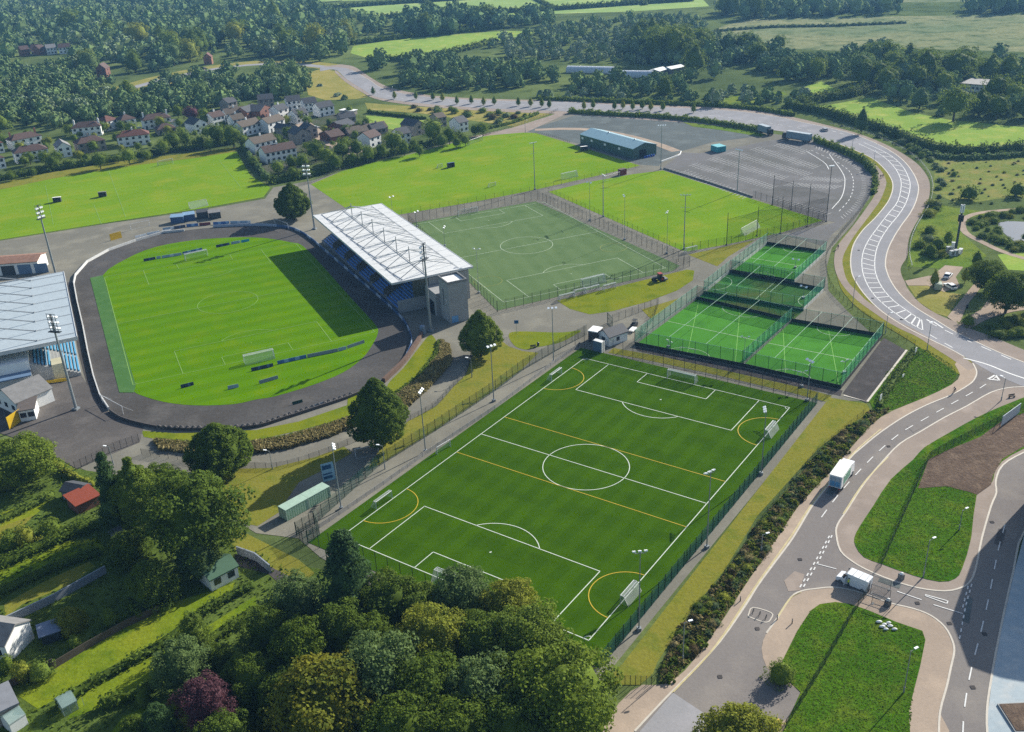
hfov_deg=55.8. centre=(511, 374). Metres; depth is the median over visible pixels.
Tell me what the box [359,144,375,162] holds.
tree
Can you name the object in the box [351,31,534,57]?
field
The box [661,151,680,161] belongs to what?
barrier wall
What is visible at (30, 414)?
window
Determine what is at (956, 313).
footpath
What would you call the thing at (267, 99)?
house
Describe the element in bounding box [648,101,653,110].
tree
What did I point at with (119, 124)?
tree
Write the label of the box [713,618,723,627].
bush
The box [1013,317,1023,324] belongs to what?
bush
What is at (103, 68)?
house
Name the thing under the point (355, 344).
advertising board
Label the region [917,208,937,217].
bush
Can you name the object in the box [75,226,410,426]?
running track
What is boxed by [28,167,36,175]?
tree
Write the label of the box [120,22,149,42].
tree
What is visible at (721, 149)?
door
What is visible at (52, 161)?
tree
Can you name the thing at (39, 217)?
floodlight
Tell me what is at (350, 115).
house
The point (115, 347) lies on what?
turf strip
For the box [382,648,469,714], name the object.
tree
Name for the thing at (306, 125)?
house
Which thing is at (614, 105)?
tree
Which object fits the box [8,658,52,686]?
garden fence
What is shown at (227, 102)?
house
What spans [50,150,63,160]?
tree
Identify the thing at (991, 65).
tree
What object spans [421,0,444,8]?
hedge
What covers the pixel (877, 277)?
road marking
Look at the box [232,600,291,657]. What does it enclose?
tree
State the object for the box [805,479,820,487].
bush
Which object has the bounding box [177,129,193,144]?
tree
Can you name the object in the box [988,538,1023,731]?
plaza
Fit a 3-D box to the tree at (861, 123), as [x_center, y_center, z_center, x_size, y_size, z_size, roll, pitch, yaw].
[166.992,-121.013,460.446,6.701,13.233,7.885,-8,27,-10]
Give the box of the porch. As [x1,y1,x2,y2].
[16,396,38,421]
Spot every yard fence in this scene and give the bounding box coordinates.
[73,434,138,469]
[140,354,470,467]
[625,305,655,334]
[785,585,869,727]
[881,418,997,565]
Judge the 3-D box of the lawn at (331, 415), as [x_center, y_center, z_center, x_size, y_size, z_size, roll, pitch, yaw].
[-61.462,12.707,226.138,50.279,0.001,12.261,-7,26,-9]
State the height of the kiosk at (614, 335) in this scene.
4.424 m
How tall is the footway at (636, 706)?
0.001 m
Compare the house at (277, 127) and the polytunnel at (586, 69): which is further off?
the polytunnel at (586, 69)
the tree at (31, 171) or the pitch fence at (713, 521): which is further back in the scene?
the tree at (31, 171)
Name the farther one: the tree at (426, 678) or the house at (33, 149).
the house at (33, 149)
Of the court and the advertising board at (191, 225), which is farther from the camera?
the advertising board at (191, 225)
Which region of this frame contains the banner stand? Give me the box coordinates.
[320,461,335,481]
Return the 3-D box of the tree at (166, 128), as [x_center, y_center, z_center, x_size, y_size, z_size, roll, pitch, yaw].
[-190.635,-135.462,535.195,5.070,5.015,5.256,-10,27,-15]
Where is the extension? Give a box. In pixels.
[0,681,19,726]
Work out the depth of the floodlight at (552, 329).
246.56 m
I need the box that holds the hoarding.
[1001,403,1020,425]
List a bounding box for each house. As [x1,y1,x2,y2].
[0,141,4,152]
[0,155,6,168]
[0,615,34,658]
[5,127,42,149]
[11,142,47,163]
[18,45,30,55]
[30,44,38,54]
[33,44,46,54]
[44,43,57,54]
[53,139,72,156]
[57,43,69,53]
[71,117,103,137]
[73,133,106,153]
[96,62,110,77]
[96,115,117,130]
[116,112,136,129]
[116,127,149,146]
[140,110,170,129]
[154,123,176,134]
[184,117,206,133]
[203,52,212,64]
[206,110,225,125]
[218,96,237,110]
[222,105,242,122]
[226,111,244,126]
[233,117,260,135]
[238,103,252,118]
[245,133,276,153]
[248,104,270,117]
[256,93,273,105]
[258,141,296,163]
[259,113,284,132]
[268,103,288,116]
[273,123,292,138]
[284,94,300,109]
[287,106,308,123]
[287,125,311,144]
[299,120,317,138]
[300,96,316,111]
[312,100,334,116]
[319,127,344,141]
[327,118,354,129]
[332,124,349,136]
[336,109,355,121]
[345,121,387,138]
[357,129,381,147]
[368,120,385,133]
[392,126,411,142]
[400,118,424,135]
[430,112,446,126]
[448,115,468,131]
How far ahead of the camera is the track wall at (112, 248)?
342.22 m
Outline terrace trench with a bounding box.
[67,282,106,408]
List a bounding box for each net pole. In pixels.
[806,186,810,226]
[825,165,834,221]
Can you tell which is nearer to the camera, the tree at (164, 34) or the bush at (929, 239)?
the bush at (929, 239)
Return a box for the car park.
[664,139,872,245]
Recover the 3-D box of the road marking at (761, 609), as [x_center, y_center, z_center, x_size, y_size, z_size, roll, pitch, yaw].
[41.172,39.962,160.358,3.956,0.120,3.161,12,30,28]
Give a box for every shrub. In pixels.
[0,528,22,552]
[0,653,15,674]
[9,660,32,686]
[12,524,44,549]
[23,658,56,687]
[33,516,62,539]
[50,606,89,639]
[63,633,84,650]
[118,713,145,731]
[132,688,156,710]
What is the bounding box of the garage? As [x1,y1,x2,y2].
[170,119,178,126]
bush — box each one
[451,107,458,113]
[462,111,473,116]
[478,107,487,112]
[487,113,498,119]
[493,118,502,123]
[494,108,502,115]
[501,112,510,117]
[509,113,519,118]
[668,640,680,647]
[670,627,688,638]
[679,644,691,658]
[685,611,696,620]
[687,643,702,656]
[690,600,703,608]
[693,608,707,614]
[698,594,710,600]
[705,600,714,607]
[706,619,716,629]
[712,601,721,609]
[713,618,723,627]
[714,591,732,600]
[726,563,738,568]
[738,563,753,575]
[740,548,750,554]
[744,552,756,562]
[757,519,767,525]
[758,542,772,553]
[758,551,765,558]
[759,531,772,537]
[759,657,797,691]
[775,516,786,525]
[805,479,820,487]
[857,419,869,427]
[872,132,884,137]
[893,138,907,145]
[903,147,917,152]
[904,142,919,147]
[912,239,928,248]
[917,151,926,157]
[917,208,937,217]
[919,235,937,243]
[920,225,937,234]
[922,242,939,256]
[924,199,943,206]
[928,253,939,259]
[931,206,942,210]
[932,185,943,189]
[932,237,946,251]
[935,177,945,181]
[936,249,947,257]
[937,166,944,172]
[938,180,948,185]
[943,231,954,244]
[957,314,979,327]
[958,184,980,201]
[966,218,977,223]
[972,221,985,228]
[974,232,990,238]
[975,219,990,225]
[981,211,1000,218]
[985,327,1009,339]
[986,234,1000,240]
[988,323,1006,331]
[989,216,1000,224]
[991,229,1003,234]
[991,235,1012,243]
[997,211,1007,217]
[997,316,1009,322]
[1001,321,1012,328]
[1004,242,1015,248]
[1006,182,1023,197]
[1006,329,1015,337]
[1007,208,1016,213]
[1008,213,1014,218]
[1009,246,1022,252]
[1009,314,1021,318]
[1009,316,1017,323]
[1010,326,1023,337]
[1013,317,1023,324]
[1014,205,1023,212]
[1015,241,1023,249]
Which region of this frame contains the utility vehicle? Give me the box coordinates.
[630,318,637,326]
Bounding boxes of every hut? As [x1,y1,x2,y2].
[169,213,184,223]
[182,211,195,220]
[196,209,208,218]
[207,209,220,218]
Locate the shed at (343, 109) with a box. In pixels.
[339,108,357,114]
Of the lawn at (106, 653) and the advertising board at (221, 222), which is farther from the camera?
the advertising board at (221, 222)
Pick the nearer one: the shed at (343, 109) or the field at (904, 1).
the shed at (343, 109)
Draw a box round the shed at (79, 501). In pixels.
[63,484,99,513]
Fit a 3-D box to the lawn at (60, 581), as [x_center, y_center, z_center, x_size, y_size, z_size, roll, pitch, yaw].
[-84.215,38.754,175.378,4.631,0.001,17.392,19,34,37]
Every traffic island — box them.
[783,602,924,731]
[854,397,1023,581]
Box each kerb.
[352,70,1022,361]
[634,363,1023,731]
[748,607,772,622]
[843,350,907,401]
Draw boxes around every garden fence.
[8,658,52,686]
[52,605,159,667]
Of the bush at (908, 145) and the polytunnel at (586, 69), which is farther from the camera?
the polytunnel at (586, 69)
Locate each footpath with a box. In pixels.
[948,284,979,322]
[960,208,1023,258]
[960,301,1023,327]
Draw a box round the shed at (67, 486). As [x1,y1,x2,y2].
[59,480,91,499]
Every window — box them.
[20,413,26,417]
[27,411,34,416]
[214,577,221,585]
[227,570,234,577]
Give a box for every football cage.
[634,286,792,366]
[703,260,825,310]
[731,233,826,281]
[742,307,884,388]
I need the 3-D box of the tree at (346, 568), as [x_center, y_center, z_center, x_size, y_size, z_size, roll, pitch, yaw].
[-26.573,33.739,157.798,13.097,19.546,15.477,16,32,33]
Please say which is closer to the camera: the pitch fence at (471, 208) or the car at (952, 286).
the car at (952, 286)
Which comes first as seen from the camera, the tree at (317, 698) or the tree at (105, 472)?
the tree at (317, 698)
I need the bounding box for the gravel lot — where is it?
[528,115,755,165]
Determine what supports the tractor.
on the lawn at (622, 296)
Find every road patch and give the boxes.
[640,693,704,731]
[784,571,803,590]
[826,486,835,495]
[878,578,900,587]
[907,419,926,431]
[963,597,972,622]
[994,528,1005,544]
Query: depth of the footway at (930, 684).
154.13 m
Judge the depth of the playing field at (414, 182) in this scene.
429.24 m
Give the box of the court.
[843,338,904,402]
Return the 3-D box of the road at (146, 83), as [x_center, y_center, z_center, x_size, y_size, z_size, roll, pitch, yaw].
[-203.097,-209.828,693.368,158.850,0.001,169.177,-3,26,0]
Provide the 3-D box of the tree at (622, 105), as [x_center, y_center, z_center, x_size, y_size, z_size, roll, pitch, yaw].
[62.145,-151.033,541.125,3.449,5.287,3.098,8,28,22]
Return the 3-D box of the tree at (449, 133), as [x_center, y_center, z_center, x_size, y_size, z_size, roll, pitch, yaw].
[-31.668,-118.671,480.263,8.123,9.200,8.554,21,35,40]
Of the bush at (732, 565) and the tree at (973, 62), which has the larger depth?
the tree at (973, 62)
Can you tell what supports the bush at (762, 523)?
on the ground at (738, 74)
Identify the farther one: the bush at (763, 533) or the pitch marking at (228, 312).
the pitch marking at (228, 312)
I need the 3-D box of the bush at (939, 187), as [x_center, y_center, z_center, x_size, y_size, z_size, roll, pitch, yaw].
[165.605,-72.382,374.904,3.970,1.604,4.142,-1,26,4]
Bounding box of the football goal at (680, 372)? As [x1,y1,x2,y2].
[667,368,697,384]
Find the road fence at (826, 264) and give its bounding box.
[825,183,915,341]
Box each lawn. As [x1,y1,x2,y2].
[0,501,47,526]
[0,515,33,538]
[0,538,104,586]
[4,562,95,615]
[18,582,234,708]
[67,595,255,719]
[112,699,191,731]
[142,405,353,440]
[219,447,350,525]
[230,531,313,578]
[347,396,356,414]
[366,116,423,129]
[368,341,537,468]
[387,335,436,390]
[509,330,580,349]
[557,270,693,313]
[642,299,676,318]
[688,240,753,265]
[998,251,1023,270]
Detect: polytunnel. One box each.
[566,66,613,73]
[609,70,653,77]
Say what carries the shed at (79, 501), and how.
on the ground at (738, 74)
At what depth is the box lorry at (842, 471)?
191.98 m
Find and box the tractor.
[651,272,667,282]
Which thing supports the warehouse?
on the yard at (72, 250)
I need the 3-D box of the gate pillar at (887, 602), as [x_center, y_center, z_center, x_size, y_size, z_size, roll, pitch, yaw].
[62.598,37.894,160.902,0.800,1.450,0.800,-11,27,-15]
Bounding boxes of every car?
[943,272,952,278]
[943,283,957,289]
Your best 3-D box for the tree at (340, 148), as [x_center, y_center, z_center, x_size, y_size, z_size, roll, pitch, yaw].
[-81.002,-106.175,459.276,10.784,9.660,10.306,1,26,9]
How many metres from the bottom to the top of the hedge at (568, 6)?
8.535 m
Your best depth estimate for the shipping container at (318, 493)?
196.04 m
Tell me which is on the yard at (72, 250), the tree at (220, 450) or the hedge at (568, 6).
the tree at (220, 450)
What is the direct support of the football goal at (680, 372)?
on the turf pitch at (604, 537)
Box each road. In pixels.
[133,63,333,87]
[294,123,361,153]
[320,67,1023,385]
[535,128,680,151]
[634,361,1023,731]
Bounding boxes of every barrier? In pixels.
[309,342,579,533]
[870,584,890,597]
[871,594,890,609]
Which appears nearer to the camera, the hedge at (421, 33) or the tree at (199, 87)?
the tree at (199, 87)
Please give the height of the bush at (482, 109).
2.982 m
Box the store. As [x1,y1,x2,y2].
[588,326,602,341]
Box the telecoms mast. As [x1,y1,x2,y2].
[955,204,964,248]
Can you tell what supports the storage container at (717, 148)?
on the car park
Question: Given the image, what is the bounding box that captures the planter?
[997,702,1023,731]
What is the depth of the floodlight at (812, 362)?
223.34 m
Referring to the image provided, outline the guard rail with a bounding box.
[830,123,932,264]
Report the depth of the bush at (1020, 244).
310.62 m
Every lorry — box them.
[758,124,772,135]
[782,130,812,142]
[828,458,854,489]
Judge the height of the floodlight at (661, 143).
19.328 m
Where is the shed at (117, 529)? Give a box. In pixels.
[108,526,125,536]
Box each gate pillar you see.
[884,598,891,606]
[897,572,904,580]
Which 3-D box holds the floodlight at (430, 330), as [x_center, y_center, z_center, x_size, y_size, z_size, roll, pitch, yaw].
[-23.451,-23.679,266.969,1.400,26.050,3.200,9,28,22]
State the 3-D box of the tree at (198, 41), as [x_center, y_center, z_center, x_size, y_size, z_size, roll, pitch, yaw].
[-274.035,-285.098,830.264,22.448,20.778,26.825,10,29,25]
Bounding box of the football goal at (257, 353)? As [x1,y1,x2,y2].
[243,348,274,364]
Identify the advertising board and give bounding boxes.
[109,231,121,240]
[143,257,154,260]
[162,253,181,257]
[174,225,184,228]
[180,382,193,387]
[182,248,201,253]
[186,223,198,226]
[199,222,210,225]
[213,221,228,224]
[216,243,229,247]
[227,384,238,388]
[230,220,250,223]
[251,363,272,370]
[259,375,277,383]
[277,355,306,363]
[292,399,302,404]
[307,348,337,356]
[347,340,364,348]
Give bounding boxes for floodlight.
[34,204,56,272]
[46,314,79,410]
[302,163,316,229]
[332,443,342,509]
[418,388,426,451]
[419,242,433,332]
[486,343,495,401]
[529,141,536,189]
[547,306,556,360]
[602,174,605,216]
[632,550,647,631]
[658,124,665,169]
[680,194,690,249]
[703,469,715,548]
[735,149,742,191]
[759,405,766,474]
[805,358,813,400]
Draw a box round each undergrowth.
[664,411,875,664]
[665,413,876,684]
[677,407,880,653]
[678,411,880,649]
[679,444,847,658]
[684,409,874,658]
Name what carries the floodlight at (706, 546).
on the yard at (72, 250)
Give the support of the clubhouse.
on the yard at (72, 250)
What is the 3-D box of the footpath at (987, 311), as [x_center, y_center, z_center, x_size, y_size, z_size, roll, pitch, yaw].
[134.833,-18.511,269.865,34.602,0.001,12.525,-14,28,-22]
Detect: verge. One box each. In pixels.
[0,147,236,188]
[110,60,338,90]
[608,348,830,401]
[614,398,868,684]
[684,122,764,136]
[823,140,971,374]
[869,348,957,409]
[908,285,960,315]
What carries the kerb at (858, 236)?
on the ground at (738, 74)
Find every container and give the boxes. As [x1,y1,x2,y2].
[278,494,308,520]
[301,482,330,508]
[593,338,604,352]
[711,144,725,152]
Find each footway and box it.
[603,362,975,731]
[762,588,952,731]
[834,154,976,369]
[837,387,1023,589]
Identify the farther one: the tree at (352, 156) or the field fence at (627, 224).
the tree at (352, 156)
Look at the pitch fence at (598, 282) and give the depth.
296.72 m
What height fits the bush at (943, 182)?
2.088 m
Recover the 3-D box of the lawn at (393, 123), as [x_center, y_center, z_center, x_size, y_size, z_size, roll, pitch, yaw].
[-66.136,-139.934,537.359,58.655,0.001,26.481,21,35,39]
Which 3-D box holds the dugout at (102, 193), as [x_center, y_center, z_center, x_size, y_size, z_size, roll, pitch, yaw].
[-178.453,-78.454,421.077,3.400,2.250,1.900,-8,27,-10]
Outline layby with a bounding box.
[906,265,962,291]
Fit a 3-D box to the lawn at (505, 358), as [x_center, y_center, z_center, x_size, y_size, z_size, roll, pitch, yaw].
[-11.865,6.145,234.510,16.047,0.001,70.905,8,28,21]
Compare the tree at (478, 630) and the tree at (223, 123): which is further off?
the tree at (223, 123)
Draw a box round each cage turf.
[639,299,787,362]
[700,294,802,318]
[708,273,820,307]
[735,245,822,278]
[745,322,877,384]
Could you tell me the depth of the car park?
401.80 m
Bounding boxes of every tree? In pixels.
[0,115,12,132]
[0,136,8,144]
[0,430,69,486]
[4,171,17,179]
[13,141,23,147]
[17,155,30,166]
[22,151,36,164]
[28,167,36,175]
[35,150,49,162]
[42,154,60,165]
[43,136,53,144]
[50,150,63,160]
[56,8,79,27]
[61,123,72,133]
[70,134,77,140]
[71,48,102,73]
[72,150,83,159]
[74,48,96,63]
[79,153,91,160]
[87,140,100,151]
[89,151,108,168]
[92,451,142,534]
[96,19,117,32]
[99,121,107,130]
[103,529,154,573]
[106,456,160,533]
[110,132,117,143]
[112,154,122,161]
[114,120,124,130]
[116,80,142,94]
[117,144,125,151]
[117,147,136,164]
[119,559,184,617]
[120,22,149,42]
[122,121,141,130]
[123,49,146,73]
[131,469,255,565]
[132,142,141,150]
[139,701,186,731]
[141,150,152,159]
[146,462,181,486]
[147,25,163,40]
[147,633,212,694]
[153,116,166,124]
[154,139,170,154]
[155,30,173,41]
[161,31,181,52]
[161,42,184,65]
[161,130,184,147]
[163,125,171,132]
[165,669,239,731]
[170,104,183,116]
[174,117,181,126]
[176,126,184,133]
[176,536,222,580]
[177,38,203,61]
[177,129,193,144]
[177,610,215,649]
[179,25,190,37]
[182,30,207,52]
[182,105,199,119]
[182,422,253,478]
[191,81,211,98]
[192,27,216,53]
[192,705,251,731]
[194,136,205,144]
[197,107,209,116]
[197,114,207,121]
[199,126,208,137]
[199,641,235,684]
[202,138,214,150]
[203,122,224,141]
[217,650,282,707]
[219,125,243,147]
[220,120,226,127]
[221,18,248,41]
[221,21,243,41]
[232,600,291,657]
[237,134,246,144]
[246,649,383,731]
[247,156,259,165]
[253,664,293,716]
[258,568,329,626]
[260,171,271,182]
[261,64,286,80]
[264,0,282,15]
[266,612,335,672]
[268,159,284,175]
[271,23,286,40]
[273,133,283,142]
[273,182,312,218]
[276,27,300,40]
[276,29,293,45]
[280,126,290,137]
[284,115,291,123]
[284,154,296,168]
[285,60,307,76]
[286,166,297,175]
[293,153,310,168]
[297,110,305,120]
[300,22,326,48]
[300,138,326,161]
[301,115,313,123]
[311,528,376,615]
[311,595,373,664]
[316,146,333,166]
[320,125,328,131]
[324,152,343,168]
[331,140,352,160]
[333,608,397,662]
[335,136,350,146]
[337,18,357,39]
[337,629,423,714]
[340,124,351,130]
[344,152,360,161]
[346,377,410,448]
[347,138,364,155]
[350,130,357,138]
[356,689,442,731]
[358,566,417,628]
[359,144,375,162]
[362,117,371,123]
[375,143,388,158]
[380,130,405,148]
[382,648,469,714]
[395,601,471,670]
[397,140,412,155]
[399,579,446,625]
[408,138,418,146]
[410,11,438,31]
[414,144,424,156]
[417,693,499,731]
[420,117,447,139]
[427,563,494,619]
[435,133,447,148]
[441,126,457,144]
[445,646,514,712]
[451,137,462,145]
[454,608,505,670]
[458,309,503,356]
[459,134,470,145]
[468,124,478,134]
[469,684,556,731]
[475,3,496,25]
[475,121,489,135]
[478,577,540,616]
[481,96,485,104]
[484,597,574,660]
[489,643,541,697]
[491,96,496,104]
[497,638,623,731]
[527,97,533,105]
[612,100,617,109]
[620,100,625,108]
[625,24,642,38]
[630,101,634,109]
[633,18,649,29]
[639,30,671,56]
[639,100,645,108]
[640,27,666,37]
[641,26,664,47]
[646,17,657,27]
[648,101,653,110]
[654,23,670,32]
[654,75,674,96]
[655,19,670,26]
[658,23,691,63]
[660,101,664,109]
[671,22,698,35]
[676,32,699,62]
[677,41,699,58]
[679,43,709,72]
[689,27,715,43]
[691,104,695,112]
[692,701,785,731]
[693,35,705,48]
[713,0,730,14]
[718,30,740,52]
[722,0,739,16]
[734,30,761,45]
[743,34,765,44]
[745,42,770,60]
[746,0,765,18]
[772,34,789,47]
[776,56,796,79]
[805,57,828,80]
[806,49,828,77]
[843,51,874,82]
[846,59,878,87]
[854,106,869,133]
[858,43,884,57]
[859,41,875,55]
[865,40,884,59]
[872,59,890,85]
[872,67,898,92]
[875,65,903,79]
[879,50,903,67]
[881,39,907,59]
[888,56,909,67]
[891,48,904,56]
[901,42,916,59]
[904,63,933,87]
[905,47,940,63]
[907,86,932,108]
[911,47,942,79]
[926,269,940,287]
[928,48,946,67]
[930,67,943,90]
[932,70,957,88]
[936,84,980,120]
[940,51,959,69]
[943,49,980,78]
[954,45,983,62]
[960,267,967,282]
[963,53,982,78]
[965,89,992,117]
[965,259,1005,290]
[969,251,983,262]
[971,53,1008,78]
[980,73,1011,96]
[981,269,1023,312]
[984,93,1011,119]
[997,53,1021,75]
[999,81,1023,96]
[1009,91,1023,117]
[1011,70,1023,86]
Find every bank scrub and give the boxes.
[154,416,345,444]
[394,339,440,398]
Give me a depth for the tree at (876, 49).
608.11 m
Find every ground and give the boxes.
[0,0,1023,722]
[0,457,597,731]
[227,110,389,174]
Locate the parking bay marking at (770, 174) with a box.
[668,143,865,218]
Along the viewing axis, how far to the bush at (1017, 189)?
360.49 m
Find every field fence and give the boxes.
[401,170,606,213]
[572,198,669,245]
[663,167,752,197]
[684,214,823,250]
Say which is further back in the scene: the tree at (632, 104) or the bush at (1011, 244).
the tree at (632, 104)
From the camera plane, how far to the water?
329.34 m
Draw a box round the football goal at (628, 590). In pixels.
[620,580,641,605]
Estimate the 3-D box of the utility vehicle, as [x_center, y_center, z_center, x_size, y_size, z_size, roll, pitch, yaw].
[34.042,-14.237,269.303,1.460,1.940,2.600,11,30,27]
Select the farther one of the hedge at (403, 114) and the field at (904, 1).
the field at (904, 1)
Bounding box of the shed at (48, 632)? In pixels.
[35,619,61,645]
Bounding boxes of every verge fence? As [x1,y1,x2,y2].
[619,675,651,685]
[662,410,863,664]
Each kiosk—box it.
[598,323,628,346]
[618,168,626,175]
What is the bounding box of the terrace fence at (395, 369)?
[382,331,422,382]
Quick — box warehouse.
[579,128,656,158]
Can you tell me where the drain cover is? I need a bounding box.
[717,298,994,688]
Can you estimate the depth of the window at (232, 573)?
174.12 m
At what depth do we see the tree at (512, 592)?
153.93 m
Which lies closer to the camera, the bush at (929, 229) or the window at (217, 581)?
the window at (217, 581)
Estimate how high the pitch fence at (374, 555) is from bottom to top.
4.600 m
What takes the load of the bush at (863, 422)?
on the ground at (738, 74)
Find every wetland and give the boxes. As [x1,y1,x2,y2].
[907,205,985,268]
[931,154,1023,203]
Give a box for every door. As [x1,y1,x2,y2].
[0,265,15,275]
[17,264,31,273]
[33,263,48,272]
[278,507,282,517]
[282,510,286,520]
[429,298,434,314]
[639,149,645,157]
[718,147,724,151]
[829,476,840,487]
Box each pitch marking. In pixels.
[29,160,239,223]
[104,243,374,384]
[349,358,789,640]
[363,368,774,617]
[413,202,663,301]
[669,247,857,373]
[689,301,838,383]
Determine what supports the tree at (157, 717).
on the garden ground at (94, 724)
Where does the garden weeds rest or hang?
on the garden ground at (94, 724)
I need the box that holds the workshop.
[0,252,48,275]
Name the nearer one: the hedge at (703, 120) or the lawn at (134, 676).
the lawn at (134, 676)
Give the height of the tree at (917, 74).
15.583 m
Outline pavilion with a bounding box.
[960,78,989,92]
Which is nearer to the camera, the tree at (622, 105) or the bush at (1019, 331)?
the bush at (1019, 331)
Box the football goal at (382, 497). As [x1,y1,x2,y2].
[371,490,392,509]
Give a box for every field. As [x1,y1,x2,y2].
[0,151,269,239]
[307,69,367,99]
[311,133,639,214]
[318,0,357,0]
[351,0,708,18]
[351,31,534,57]
[365,103,551,126]
[549,170,821,250]
[716,0,964,2]
[718,15,1023,51]
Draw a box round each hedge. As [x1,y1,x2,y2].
[0,139,230,180]
[0,473,40,492]
[0,490,55,524]
[0,515,112,569]
[0,545,99,597]
[47,457,94,486]
[50,580,254,714]
[96,604,254,713]
[239,143,264,175]
[267,129,463,184]
[308,0,456,8]
[349,23,504,44]
[365,37,497,60]
[366,109,426,118]
[379,0,693,18]
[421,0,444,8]
[487,111,538,128]
[535,0,554,6]
[536,95,794,115]
[567,107,757,131]
[714,20,906,31]
[783,98,1023,154]
[795,79,873,103]
[813,134,877,173]
[870,172,879,194]
[875,346,920,407]
[911,145,1023,160]
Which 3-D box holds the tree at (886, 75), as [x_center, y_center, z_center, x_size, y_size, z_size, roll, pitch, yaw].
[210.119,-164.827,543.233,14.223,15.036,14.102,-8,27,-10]
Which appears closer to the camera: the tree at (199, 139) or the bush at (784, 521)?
the bush at (784, 521)
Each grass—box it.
[103,237,377,404]
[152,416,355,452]
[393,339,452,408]
[659,407,888,683]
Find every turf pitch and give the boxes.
[309,348,814,666]
[412,201,679,309]
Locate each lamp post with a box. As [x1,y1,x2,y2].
[473,248,479,293]
[623,194,625,239]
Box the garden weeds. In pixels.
[0,472,398,731]
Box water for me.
[998,221,1023,240]
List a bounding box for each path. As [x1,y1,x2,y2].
[235,554,287,581]
[470,111,565,137]
[635,346,842,395]
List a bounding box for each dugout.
[52,196,61,202]
[97,191,106,196]
[447,162,454,167]
[580,146,587,150]
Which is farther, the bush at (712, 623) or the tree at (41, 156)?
the tree at (41, 156)
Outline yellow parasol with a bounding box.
[5,410,20,428]
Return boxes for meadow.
[701,92,786,107]
[806,81,834,94]
[820,97,1023,146]
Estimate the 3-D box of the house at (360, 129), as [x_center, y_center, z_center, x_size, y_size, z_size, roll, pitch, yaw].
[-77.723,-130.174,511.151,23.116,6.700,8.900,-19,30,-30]
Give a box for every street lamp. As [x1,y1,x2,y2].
[682,619,692,658]
[903,646,918,692]
[923,536,936,576]
[958,507,968,529]
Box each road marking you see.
[396,97,1023,380]
[672,429,887,692]
[800,376,1004,731]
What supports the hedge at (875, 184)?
on the ground at (738, 74)
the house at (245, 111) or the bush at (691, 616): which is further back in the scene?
the house at (245, 111)
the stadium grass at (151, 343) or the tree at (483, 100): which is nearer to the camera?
the stadium grass at (151, 343)
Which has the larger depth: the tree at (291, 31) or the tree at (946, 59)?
the tree at (291, 31)
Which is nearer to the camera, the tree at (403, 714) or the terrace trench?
the tree at (403, 714)
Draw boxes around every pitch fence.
[294,513,319,544]
[305,523,584,645]
[312,352,535,524]
[408,192,537,220]
[408,221,493,304]
[497,259,683,311]
[542,193,689,265]
[584,337,810,400]
[600,393,816,668]
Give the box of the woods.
[0,0,1023,128]
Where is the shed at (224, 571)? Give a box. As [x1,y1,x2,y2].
[199,554,238,590]
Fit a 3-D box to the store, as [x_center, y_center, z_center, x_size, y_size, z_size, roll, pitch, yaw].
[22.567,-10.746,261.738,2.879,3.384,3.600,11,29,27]
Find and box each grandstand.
[0,271,80,388]
[313,203,472,323]
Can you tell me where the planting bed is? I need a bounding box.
[918,413,1023,494]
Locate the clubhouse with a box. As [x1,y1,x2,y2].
[0,374,54,412]
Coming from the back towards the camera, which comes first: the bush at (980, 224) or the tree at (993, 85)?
the tree at (993, 85)
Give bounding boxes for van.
[836,568,872,592]
[934,281,942,289]
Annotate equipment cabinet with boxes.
[945,246,951,252]
[949,250,954,255]
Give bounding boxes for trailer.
[629,326,636,331]
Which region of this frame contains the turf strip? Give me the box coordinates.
[90,275,135,391]
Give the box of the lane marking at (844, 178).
[808,150,853,210]
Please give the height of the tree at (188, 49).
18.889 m
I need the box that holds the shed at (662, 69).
[651,67,667,72]
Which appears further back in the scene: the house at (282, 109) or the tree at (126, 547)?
the house at (282, 109)
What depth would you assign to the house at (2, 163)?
477.49 m
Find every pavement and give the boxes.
[323,64,1023,361]
[335,70,758,131]
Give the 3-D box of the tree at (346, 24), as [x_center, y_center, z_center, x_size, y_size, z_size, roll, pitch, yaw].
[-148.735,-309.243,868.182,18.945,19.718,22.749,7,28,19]
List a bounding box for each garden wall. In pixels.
[6,566,106,617]
[236,546,270,572]
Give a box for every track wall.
[73,229,183,409]
[109,380,382,430]
[213,223,411,354]
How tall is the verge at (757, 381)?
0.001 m
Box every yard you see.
[0,114,905,679]
[0,375,143,468]
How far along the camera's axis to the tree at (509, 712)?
128.43 m
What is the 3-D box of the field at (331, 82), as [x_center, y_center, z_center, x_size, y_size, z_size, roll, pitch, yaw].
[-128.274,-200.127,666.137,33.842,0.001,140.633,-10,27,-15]
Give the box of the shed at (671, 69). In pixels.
[666,64,684,73]
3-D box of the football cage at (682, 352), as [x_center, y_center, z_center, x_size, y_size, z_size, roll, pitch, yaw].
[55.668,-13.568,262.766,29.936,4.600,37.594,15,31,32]
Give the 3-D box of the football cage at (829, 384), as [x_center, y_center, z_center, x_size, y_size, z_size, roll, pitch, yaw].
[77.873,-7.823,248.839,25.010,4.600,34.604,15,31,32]
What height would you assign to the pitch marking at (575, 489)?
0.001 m
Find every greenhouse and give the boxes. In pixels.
[0,707,28,731]
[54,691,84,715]
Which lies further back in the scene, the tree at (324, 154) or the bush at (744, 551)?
the tree at (324, 154)

